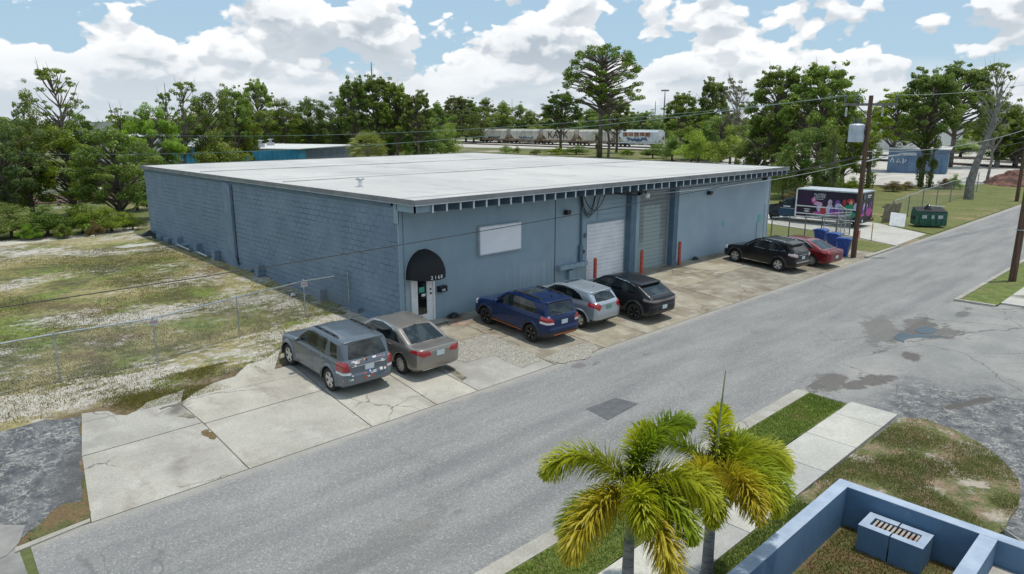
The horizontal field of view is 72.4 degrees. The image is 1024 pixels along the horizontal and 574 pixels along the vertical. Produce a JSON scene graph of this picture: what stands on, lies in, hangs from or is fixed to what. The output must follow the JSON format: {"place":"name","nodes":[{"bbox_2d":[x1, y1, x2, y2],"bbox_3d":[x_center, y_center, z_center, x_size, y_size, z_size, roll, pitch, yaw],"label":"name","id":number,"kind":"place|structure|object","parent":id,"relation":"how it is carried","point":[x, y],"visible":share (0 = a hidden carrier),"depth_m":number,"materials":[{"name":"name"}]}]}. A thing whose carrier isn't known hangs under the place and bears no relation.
{"place":"outdoors","nodes":[
{"label":"outdoors","id":0,"kind":"place"},
{"bbox_2d":[0,525,24,557],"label":"pavement corner","id":1,"kind":"object","parent":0,"point":[10,536],"visible":1,"depth_m":11.50,"materials":[{"name":"concrete"}]},
{"bbox_2d":[0,417,83,537],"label":"cracked pavement","id":2,"kind":"structure","parent":0,"point":[41,475],"depth_m":13.52,"materials":[{"name":"grey asphalt"}]},
{"bbox_2d":[17,465,97,545],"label":"lot bank","id":3,"kind":"structure","parent":0,"point":[24,539],"depth_m":12.64,"materials":[{"name":"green plant"}]},
{"bbox_2d":[29,500,90,540],"bbox_3d":[-7.756,3.984,12.011,0.997,0.044,0.992,-12,18,-42],"label":"grass wedge","id":4,"kind":"object","parent":3,"relation":"on","point":[65,515],"depth_m":12.05,"materials":[{"name":"green plant"}]},
{"bbox_2d":[0,227,136,245],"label":"sand path","id":5,"kind":"structure","parent":0,"point":[75,235],"depth_m":42.07,"materials":[{"name":"beige sand"}]},
{"bbox_2d":[0,204,149,233],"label":"side lawn","id":6,"kind":"structure","parent":0,"point":[142,213],"depth_m":54.07,"materials":[{"name":"green plant"}]},
{"bbox_2d":[0,108,48,214],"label":"oak tree","id":7,"kind":"object","parent":6,"relation":"on","point":[12,179],"visible":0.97,"depth_m":46.62,"materials":[{"name":"green plant"}]},
{"bbox_2d":[0,78,62,213],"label":"oak tree","id":8,"kind":"object","parent":6,"relation":"on","point":[24,200],"visible":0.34,"depth_m":49.33,"materials":[{"name":"green plant"}]},
{"bbox_2d":[21,124,109,208],"bbox_3d":[-32.605,-8.463,51.337,6.253,6.840,6.242,9,16,35],"label":"oak tree","id":9,"kind":"object","parent":6,"relation":"on","point":[64,145],"visible":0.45,"depth_m":50.23,"materials":[{"name":"green plant"}]},
{"bbox_2d":[55,126,164,219],"bbox_3d":[-27.207,-7.527,47.542,6.262,6.741,7.220,-5,14,-19],"label":"oak tree","id":10,"kind":"object","parent":6,"relation":"on","point":[88,176],"visible":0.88,"depth_m":46.67,"materials":[{"name":"green plant"}]},
{"bbox_2d":[0,356,288,464],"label":"lot ground","id":11,"kind":"structure","parent":0,"point":[76,411],"depth_m":16.30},
{"bbox_2d":[0,232,366,427],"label":"lot ground","id":12,"kind":"structure","parent":0,"point":[243,352],"depth_m":23.75,"materials":[{"name":"green plant"}]},
{"bbox_2d":[0,272,349,393],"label":"chain link fence","id":13,"kind":"object","parent":12,"relation":"on","point":[135,321],"visible":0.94,"depth_m":19.04,"materials":[{"name":"grey metal"}]},
{"bbox_2d":[160,139,350,160],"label":"metal building","id":14,"kind":"structure","parent":0,"point":[282,152],"depth_m":116.48,"materials":[{"name":"metal"}]},
{"bbox_2d":[82,350,553,521],"bbox_3d":[-4.941,2.484,17.993,11.856,0.260,5.861,-12,18,-42],"label":"concrete apron","id":15,"kind":"object","parent":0,"point":[126,476],"visible":0.8,"depth_m":15.73,"materials":[{"name":"grey concrete"}]},
{"bbox_2d":[88,360,269,411],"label":"grass","id":16,"kind":"structure","parent":15,"relation":"on","point":[134,397],"depth_m":17.13,"materials":[{"name":"green plant"}]},
{"bbox_2d":[281,318,391,390],"bbox_3d":[-4.761,1.565,18.637,1.774,1.430,3.707,-12,20,-41],"label":"suv","id":17,"kind":"object","parent":15,"relation":"on","point":[337,355],"visible":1,"depth_m":17.57,"materials":[{"name":"paint"}]},
{"bbox_2d":[360,311,462,373],"bbox_3d":[-3.160,1.419,19.818,1.741,1.205,4.092,-12,21,-42],"label":"sedan","id":18,"kind":"object","parent":15,"relation":"on","point":[416,343],"visible":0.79,"depth_m":18.82,"materials":[{"name":"beige paint"}]},
{"bbox_2d":[457,334,541,367],"bbox_3d":[-0.608,1.945,20.496,2.202,0.132,2.830,-12,18,-42],"label":"gravel patch","id":19,"kind":"object","parent":15,"relation":"on","point":[482,346],"visible":0.86,"depth_m":20.65,"materials":[{"name":"beige gravel"}]},
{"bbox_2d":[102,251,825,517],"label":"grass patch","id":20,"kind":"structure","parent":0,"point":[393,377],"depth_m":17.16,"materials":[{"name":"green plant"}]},
{"bbox_2d":[0,136,1021,573],"bbox_3d":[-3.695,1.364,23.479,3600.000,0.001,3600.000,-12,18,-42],"label":"ground","id":21,"kind":"structure","parent":0,"point":[28,560],"depth_m":46.29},
{"bbox_2d":[0,202,38,237],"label":"shrub","id":22,"kind":"object","parent":21,"relation":"on","point":[6,221],"visible":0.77,"depth_m":41.62,"materials":[{"name":"green plant"}]},
{"bbox_2d":[12,204,75,235],"bbox_3d":[-28.323,-4.038,42.443,3.620,2.034,3.559,-4,14,-16],"label":"shrub","id":23,"kind":"object","parent":21,"relation":"on","point":[48,222],"visible":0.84,"depth_m":41.96,"materials":[{"name":"green plant"}]},
{"bbox_2d":[22,57,93,157],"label":"thin tree","id":24,"kind":"object","parent":21,"relation":"on","point":[60,122],"visible":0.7,"depth_m":69.12,"materials":[{"name":"green plant"}]},
{"bbox_2d":[55,203,112,233],"bbox_3d":[-26.440,-4.179,43.239,3.668,1.953,3.438,10,16,36],"label":"shrub","id":25,"kind":"object","parent":21,"relation":"on","point":[83,217],"visible":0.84,"depth_m":43.03,"materials":[{"name":"green plant"}]},
{"bbox_2d":[118,102,189,179],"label":"oak tree","id":26,"kind":"object","parent":21,"relation":"on","point":[172,144],"visible":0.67,"depth_m":69.46,"materials":[{"name":"green plant"}]},
{"bbox_2d":[164,78,209,163],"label":"thin tree","id":27,"kind":"object","parent":21,"relation":"on","point":[189,132],"visible":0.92,"depth_m":76.84,"materials":[{"name":"green plant"}]},
{"bbox_2d":[177,83,236,162],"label":"oak tree","id":28,"kind":"object","parent":21,"relation":"on","point":[225,117],"visible":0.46,"depth_m":80.33,"materials":[{"name":"green plant"}]},
{"bbox_2d":[190,127,252,162],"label":"bush","id":29,"kind":"object","parent":21,"relation":"on","point":[225,156],"visible":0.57,"depth_m":76.94,"materials":[{"name":"green plant"}]},
{"bbox_2d":[214,85,253,160],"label":"pine tree","id":30,"kind":"object","parent":21,"relation":"on","point":[239,98],"visible":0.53,"depth_m":97.07,"materials":[{"name":"green plant"}]},
{"bbox_2d":[216,92,263,161],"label":"oak tree","id":31,"kind":"object","parent":21,"relation":"on","point":[251,145],"visible":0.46,"depth_m":100.50,"materials":[{"name":"green plant"}]},
{"bbox_2d":[242,76,274,139],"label":"pine tree","id":32,"kind":"object","parent":21,"relation":"on","point":[255,89],"visible":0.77,"depth_m":142.82,"materials":[{"name":"green plant"}]},
{"bbox_2d":[252,97,304,143],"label":"oak tree","id":33,"kind":"object","parent":21,"relation":"on","point":[281,136],"visible":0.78,"depth_m":162.61,"materials":[{"name":"green plant"}]},
{"bbox_2d":[285,96,329,143],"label":"oak tree","id":34,"kind":"object","parent":21,"relation":"on","point":[308,128],"visible":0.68,"depth_m":169.44,"materials":[{"name":"green plant"}]},
{"bbox_2d":[310,92,351,143],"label":"oak tree","id":35,"kind":"object","parent":21,"relation":"on","point":[331,115],"visible":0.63,"depth_m":162.83,"materials":[{"name":"green plant"}]},
{"bbox_2d":[332,75,373,152],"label":"pine tree","id":36,"kind":"object","parent":21,"relation":"on","point":[348,93],"visible":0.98,"depth_m":107.97,"materials":[{"name":"green plant"}]},
{"bbox_2d":[344,129,389,156],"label":"tree","id":37,"kind":"object","parent":21,"relation":"on","point":[368,146],"visible":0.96,"depth_m":90.32,"materials":[{"name":"green plant"}]},
{"bbox_2d":[356,74,401,146],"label":"pine tree","id":38,"kind":"object","parent":21,"relation":"on","point":[375,87],"visible":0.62,"depth_m":111.00,"materials":[{"name":"green plant"}]},
{"bbox_2d":[375,80,416,154],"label":"pine tree","id":39,"kind":"object","parent":21,"relation":"on","point":[397,92],"visible":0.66,"depth_m":111.20,"materials":[{"name":"green plant"}]},
{"bbox_2d":[399,89,434,154],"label":"pine tree","id":40,"kind":"object","parent":21,"relation":"on","point":[419,101],"visible":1,"depth_m":108.74,"materials":[{"name":"green plant"}]},
{"bbox_2d":[399,109,446,154],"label":"oak tree","id":41,"kind":"object","parent":21,"relation":"on","point":[426,142],"visible":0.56,"depth_m":115.67,"materials":[{"name":"green plant"}]},
{"bbox_2d":[139,152,789,323],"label":"warehouse","id":42,"kind":"structure","parent":21,"relation":"on","point":[244,215],"depth_m":28.36,"materials":[{"name":"paint"}]},
{"bbox_2d":[410,281,435,319],"bbox_3d":[-2.899,0.190,22.909,0.943,2.039,0.083,-12,18,-42],"label":"entrance door","id":43,"kind":"structure","parent":42,"relation":"in","point":[422,292],"depth_m":22.99,"materials":[{"name":"white paint"}]},
{"bbox_2d":[477,221,521,255],"bbox_3d":[-0.428,-1.736,24.867,2.039,1.020,0.133,-12,18,-42],"label":"sign box","id":44,"kind":"object","parent":42,"relation":"attached to","point":[499,240],"visible":0.88,"depth_m":24.76,"materials":[{"name":"white plastic"}]},
{"bbox_2d":[587,219,624,279],"bbox_3d":[3.912,-1.537,29.371,2.482,2.424,0.023,-12,18,-42],"label":"roller door","id":45,"kind":"structure","parent":42,"relation":"in","point":[607,237],"depth_m":29.37,"materials":[{"name":"white metal"}]},
{"bbox_2d":[637,191,668,269],"bbox_3d":[6.328,-2.557,31.548,2.241,3.425,0.023,-12,18,-42],"label":"roller door","id":46,"kind":"structure","parent":42,"relation":"in","point":[651,231],"depth_m":31.58,"materials":[{"name":"grey metal"}]},
{"bbox_2d":[0,99,1022,141],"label":"wood","id":47,"kind":"object","parent":21,"relation":"on","point":[968,135],"visible":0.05,"depth_m":329.19,"materials":[{"name":"green plant"}]},
{"bbox_2d":[668,104,725,159],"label":"oak tree","id":48,"kind":"object","parent":21,"relation":"on","point":[682,133],"visible":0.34,"depth_m":132.93,"materials":[{"name":"green plant"}]},
{"bbox_2d":[697,75,730,159],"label":"pine tree","id":49,"kind":"object","parent":21,"relation":"on","point":[719,102],"visible":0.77,"depth_m":131.43,"materials":[{"name":"green plant"}]},
{"bbox_2d":[727,478,1023,573],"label":"wall","id":50,"kind":"structure","parent":21,"relation":"on","point":[792,545],"depth_m":10.66,"materials":[{"name":"paint"}]},
{"bbox_2d":[0,0,1023,124],"label":"sky","id":51,"kind":"structure","parent":0,"point":[126,51],"materials":[{"name":"white"}]},
{"bbox_2d":[31,204,1023,573],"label":"street","id":52,"kind":"structure","parent":0,"point":[455,486],"depth_m":14.75,"materials":[{"name":"grey asphalt"}]},
{"bbox_2d":[586,398,638,419],"bbox_3d":[2.408,2.894,16.824,1.316,0.001,0.792,-12,18,-42],"label":"asphalt patch","id":53,"kind":"object","parent":52,"relation":"on","point":[610,409],"visible":1,"depth_m":16.82,"materials":[{"name":"grey asphalt"}]},
{"bbox_2d":[474,389,808,573],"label":"kerb","id":54,"kind":"structure","parent":52,"relation":"on","point":[533,548],"depth_m":11.40,"materials":[{"name":"concrete"}]},
{"bbox_2d":[453,139,662,149],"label":"rail yard","id":55,"kind":"structure","parent":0,"point":[484,146],"depth_m":225.56,"materials":[{"name":"beige gravel"}]},
{"bbox_2d":[482,100,517,141],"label":"tree","id":56,"kind":"object","parent":55,"relation":"on","point":[500,122],"visible":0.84,"depth_m":254.36,"materials":[{"name":"green plant"}]},
{"bbox_2d":[460,141,1020,160],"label":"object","id":57,"kind":"structure","parent":55,"relation":"on","point":[649,147],"depth_m":215.63,"materials":[{"name":"grey concrete"}]},
{"bbox_2d":[618,130,664,145],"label":"hopper wagon","id":58,"kind":"object","parent":57,"relation":"on","point":[638,137],"visible":0.83,"depth_m":202.78,"materials":[{"name":"grey metal"}]},
{"bbox_2d":[484,149,701,160],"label":"lawn","id":59,"kind":"structure","parent":0,"point":[636,155],"depth_m":153.04,"materials":[{"name":"green plant"}]},
{"bbox_2d":[535,90,583,148],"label":"pine tree","id":60,"kind":"object","parent":59,"relation":"on","point":[559,115],"visible":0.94,"depth_m":177.96,"materials":[{"name":"green plant"}]},
{"bbox_2d":[560,42,645,157],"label":"pine tree","id":61,"kind":"object","parent":59,"relation":"on","point":[604,91],"visible":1,"depth_m":137.83,"materials":[{"name":"green plant"}]},
{"bbox_2d":[602,98,636,152],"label":"pine tree","id":62,"kind":"object","parent":59,"relation":"on","point":[617,116],"visible":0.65,"depth_m":161.88,"materials":[{"name":"green plant"}]},
{"bbox_2d":[661,91,696,144],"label":"pine tree","id":63,"kind":"object","parent":59,"relation":"on","point":[678,107],"visible":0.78,"depth_m":169.31,"materials":[{"name":"green plant"}]},
{"bbox_2d":[435,249,874,363],"bbox_3d":[7.509,-0.141,29.316,28.071,0.250,5.349,-12,18,-42],"label":"concrete apron","id":64,"kind":"object","parent":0,"point":[690,303],"visible":0.47,"depth_m":27.25,"materials":[{"name":"beige concrete"}]},
{"bbox_2d":[475,285,577,341],"bbox_3d":[0.392,0.665,22.658,1.741,1.422,3.756,-11,20,-40],"label":"suv","id":65,"kind":"object","parent":64,"relation":"on","point":[534,313],"visible":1,"depth_m":21.63,"materials":[{"name":"blue paint"}]},
{"bbox_2d":[544,341,597,363],"bbox_3d":[1.931,1.951,20.761,2.331,0.033,1.013,-12,18,-42],"label":"gravel patch","id":66,"kind":"object","parent":64,"relation":"on","point":[577,352],"visible":1,"depth_m":20.69,"materials":[{"name":"beige gravel"}]},
{"bbox_2d":[543,279,618,327],"bbox_3d":[1.978,0.371,24.129,1.691,1.331,3.484,-12,21,-43],"label":"crossover","id":67,"kind":"object","parent":64,"relation":"on","point":[593,302],"visible":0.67,"depth_m":23.00,"materials":[{"name":"silver paint"}]},
{"bbox_2d":[587,271,674,319],"bbox_3d":[3.973,0.146,25.253,1.757,1.312,3.805,-11,20,-40],"label":"crossover","id":68,"kind":"object","parent":64,"relation":"on","point":[638,296],"visible":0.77,"depth_m":24.14,"materials":[{"name":"black paint"}]},
{"bbox_2d":[724,235,809,270],"bbox_3d":[12.018,-1.746,33.155,1.790,1.397,3.876,-10,19,-38],"label":"suv","id":69,"kind":"object","parent":64,"relation":"on","point":[778,253],"visible":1,"depth_m":32.18,"materials":[{"name":"black paint"}]},
{"bbox_2d":[786,235,842,265],"bbox_3d":[14.059,-1.905,34.408,1.741,1.188,3.962,-10,19,-38],"label":"sedan","id":70,"kind":"object","parent":64,"relation":"on","point":[822,251],"visible":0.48,"depth_m":33.12,"materials":[{"name":"red paint"}]},
{"bbox_2d":[843,94,916,257],"bbox_3d":[18.048,-5.277,34.943,3.891,8.350,0.738,-1,13,-6],"label":"utility pole","id":71,"kind":"object","parent":64,"relation":"on","point":[858,132],"visible":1,"depth_m":34.23,"materials":[{"name":"brown wood"}]},
{"bbox_2d":[0,155,861,307],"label":"overhead wire","id":72,"kind":"object","parent":71,"relation":"attached to","point":[370,249],"visible":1,"depth_m":18.44,"materials":[{"name":"black"}]},
{"bbox_2d":[505,392,846,573],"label":"verge","id":73,"kind":"structure","parent":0,"point":[512,571],"depth_m":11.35,"materials":[{"name":"green plant"}]},
{"bbox_2d":[598,402,897,573],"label":"sidewalk","id":74,"kind":"structure","parent":0,"point":[830,443],"depth_m":14.14,"materials":[{"name":"concrete"}]},
{"bbox_2d":[713,498,808,573],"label":"verge","id":75,"kind":"structure","parent":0,"point":[738,559],"depth_m":11.29,"materials":[{"name":"green plant"}]},
{"bbox_2d":[536,406,728,573],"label":"foxtail palm","id":76,"kind":"object","parent":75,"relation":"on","point":[648,503],"visible":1,"depth_m":8.26,"materials":[{"name":"green plant"}]},
{"bbox_2d":[631,370,799,573],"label":"foxtail palm","id":77,"kind":"object","parent":75,"relation":"on","point":[759,487],"visible":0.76,"depth_m":9.63,"materials":[{"name":"green plant"}]},
{"bbox_2d":[767,224,892,251],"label":"side lawn","id":78,"kind":"structure","parent":0,"point":[863,245],"depth_m":40.98,"materials":[{"name":"green plant"}]},
{"bbox_2d":[768,214,925,245],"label":"driveway","id":79,"kind":"structure","parent":0,"point":[887,234],"depth_m":44.76,"materials":[{"name":"concrete"}]},
{"bbox_2d":[768,186,874,226],"bbox_3d":[21.140,-5.620,48.217,2.342,2.348,6.550,-12,18,-42],"label":"box truck","id":80,"kind":"object","parent":79,"relation":"on","point":[813,201],"visible":0.83,"depth_m":46.92,"materials":[{"name":"white paint"}]},
{"bbox_2d":[699,145,1020,186],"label":"parking lot","id":81,"kind":"structure","parent":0,"point":[883,175],"depth_m":99.01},
{"bbox_2d":[672,128,722,162],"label":"bush","id":82,"kind":"object","parent":81,"relation":"on","point":[692,150],"visible":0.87,"depth_m":116.62,"materials":[{"name":"green plant"}]},
{"bbox_2d":[696,114,752,161],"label":"oak tree","id":83,"kind":"object","parent":81,"relation":"on","point":[715,135],"visible":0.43,"depth_m":123.66,"materials":[{"name":"green plant"}]},
{"bbox_2d":[704,123,747,163],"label":"bush","id":84,"kind":"object","parent":81,"relation":"on","point":[727,142],"visible":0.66,"depth_m":113.32,"materials":[{"name":"green plant"}]},
{"bbox_2d":[716,70,753,163],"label":"thin tree","id":85,"kind":"object","parent":81,"relation":"on","point":[736,113],"visible":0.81,"depth_m":115.54,"materials":[{"name":"green plant"}]},
{"bbox_2d":[864,86,927,146],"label":"oak tree","id":86,"kind":"object","parent":81,"relation":"on","point":[888,124],"visible":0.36,"depth_m":99.25,"materials":[{"name":"green plant"}]},
{"bbox_2d":[887,146,952,173],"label":"shed","id":87,"kind":"structure","parent":81,"relation":"on","point":[901,164],"depth_m":97.48,"materials":[{"name":"metal"}]},
{"bbox_2d":[892,66,971,186],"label":"oak tree","id":88,"kind":"object","parent":81,"relation":"on","point":[937,85],"visible":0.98,"depth_m":73.65,"materials":[{"name":"green plant"}]},
{"bbox_2d":[934,60,1008,166],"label":"oak tree","id":89,"kind":"object","parent":81,"relation":"on","point":[973,78],"visible":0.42,"depth_m":106.42,"materials":[{"name":"green plant"}]},
{"bbox_2d":[970,57,1022,179],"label":"thin tree","id":90,"kind":"object","parent":81,"relation":"on","point":[986,118],"visible":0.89,"depth_m":80.25,"materials":[{"name":"green plant"}]},
{"bbox_2d":[971,94,1023,166],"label":"oak tree","id":91,"kind":"object","parent":81,"relation":"on","point":[1016,112],"visible":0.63,"depth_m":108.56,"materials":[{"name":"green plant"}]},
{"bbox_2d":[792,525,954,573],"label":"bed ground","id":92,"kind":"structure","parent":0,"point":[803,566],"depth_m":10.77,"materials":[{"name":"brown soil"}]},
{"bbox_2d":[855,512,933,573],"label":"block planter","id":93,"kind":"object","parent":92,"relation":"on","point":[901,546],"visible":1,"depth_m":10.78,"materials":[{"name":"paint"}]},
{"bbox_2d":[769,180,1023,233],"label":"side lawn","id":94,"kind":"structure","parent":0,"point":[988,199],"depth_m":61.67,"materials":[{"name":"green plant"}]},
{"bbox_2d":[726,109,795,165],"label":"oak tree","id":95,"kind":"object","parent":94,"relation":"on","point":[759,155],"visible":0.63,"depth_m":76.53,"materials":[{"name":"green plant"}]},
{"bbox_2d":[739,62,809,165],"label":"oak tree","id":96,"kind":"object","parent":94,"relation":"on","point":[762,91],"visible":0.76,"depth_m":73.97,"materials":[{"name":"green plant"}]},
{"bbox_2d":[770,149,802,198],"bbox_3d":[24.512,-10.173,63.457,3.242,4.613,3.458,-1,13,-3],"label":"bush","id":97,"kind":"object","parent":94,"relation":"on","point":[782,182],"visible":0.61,"depth_m":62.66,"materials":[{"name":"green plant"}]},
{"bbox_2d":[770,120,841,188],"bbox_3d":[26.750,-11.667,64.375,6.741,7.198,6.149,-6,14,-25],"label":"oak tree","id":98,"kind":"object","parent":94,"relation":"on","point":[808,137],"visible":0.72,"depth_m":63.26,"materials":[{"name":"green plant"}]},
{"bbox_2d":[777,60,872,186],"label":"oak tree","id":99,"kind":"object","parent":94,"relation":"on","point":[789,114],"visible":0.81,"depth_m":67.83,"materials":[{"name":"green plant"}]},
{"bbox_2d":[824,128,846,187],"bbox_3d":[27.450,-10.293,59.834,1.615,6.531,1.803,-9,16,-35],"label":"vine covered tree","id":100,"kind":"object","parent":94,"relation":"on","point":[834,173],"visible":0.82,"depth_m":59.60,"materials":[{"name":"green plant"}]},
{"bbox_2d":[812,94,882,181],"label":"oak tree","id":101,"kind":"object","parent":94,"relation":"on","point":[855,148],"visible":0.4,"depth_m":76.62,"materials":[{"name":"green plant"}]},
{"bbox_2d":[910,206,947,225],"bbox_3d":[27.630,-4.701,46.405,2.016,1.154,1.243,3,13,12],"label":"dumpster","id":102,"kind":"object","parent":94,"relation":"on","point":[934,216],"visible":0.97,"depth_m":45.95,"materials":[{"name":"green metal"}]},
{"bbox_2d":[963,85,1002,199],"bbox_3d":[42.065,-12.771,62.475,1.976,10.120,0.799,2,13,10],"label":"leaning tree","id":103,"kind":"object","parent":94,"relation":"on","point":[970,185],"visible":0.89,"depth_m":62.70,"materials":[{"name":"grey plant"}]},
{"bbox_2d":[801,301,1023,540],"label":"parking pavement","id":104,"kind":"structure","parent":0,"point":[963,373],"depth_m":18.68,"materials":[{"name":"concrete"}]},
{"bbox_2d":[795,417,1021,533],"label":"grass island","id":105,"kind":"structure","parent":104,"relation":"on","point":[971,495],"depth_m":13.23,"materials":[{"name":"green plant"}]},
{"bbox_2d":[961,262,1023,304],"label":"verge","id":106,"kind":"structure","parent":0,"point":[999,290],"depth_m":28.60,"materials":[{"name":"green plant"}]},
{"bbox_2d":[1008,192,1023,281],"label":"utility pole","id":107,"kind":"object","parent":106,"relation":"on","point":[1015,261],"visible":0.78,"depth_m":29.73,"materials":[{"name":"brown wood"}]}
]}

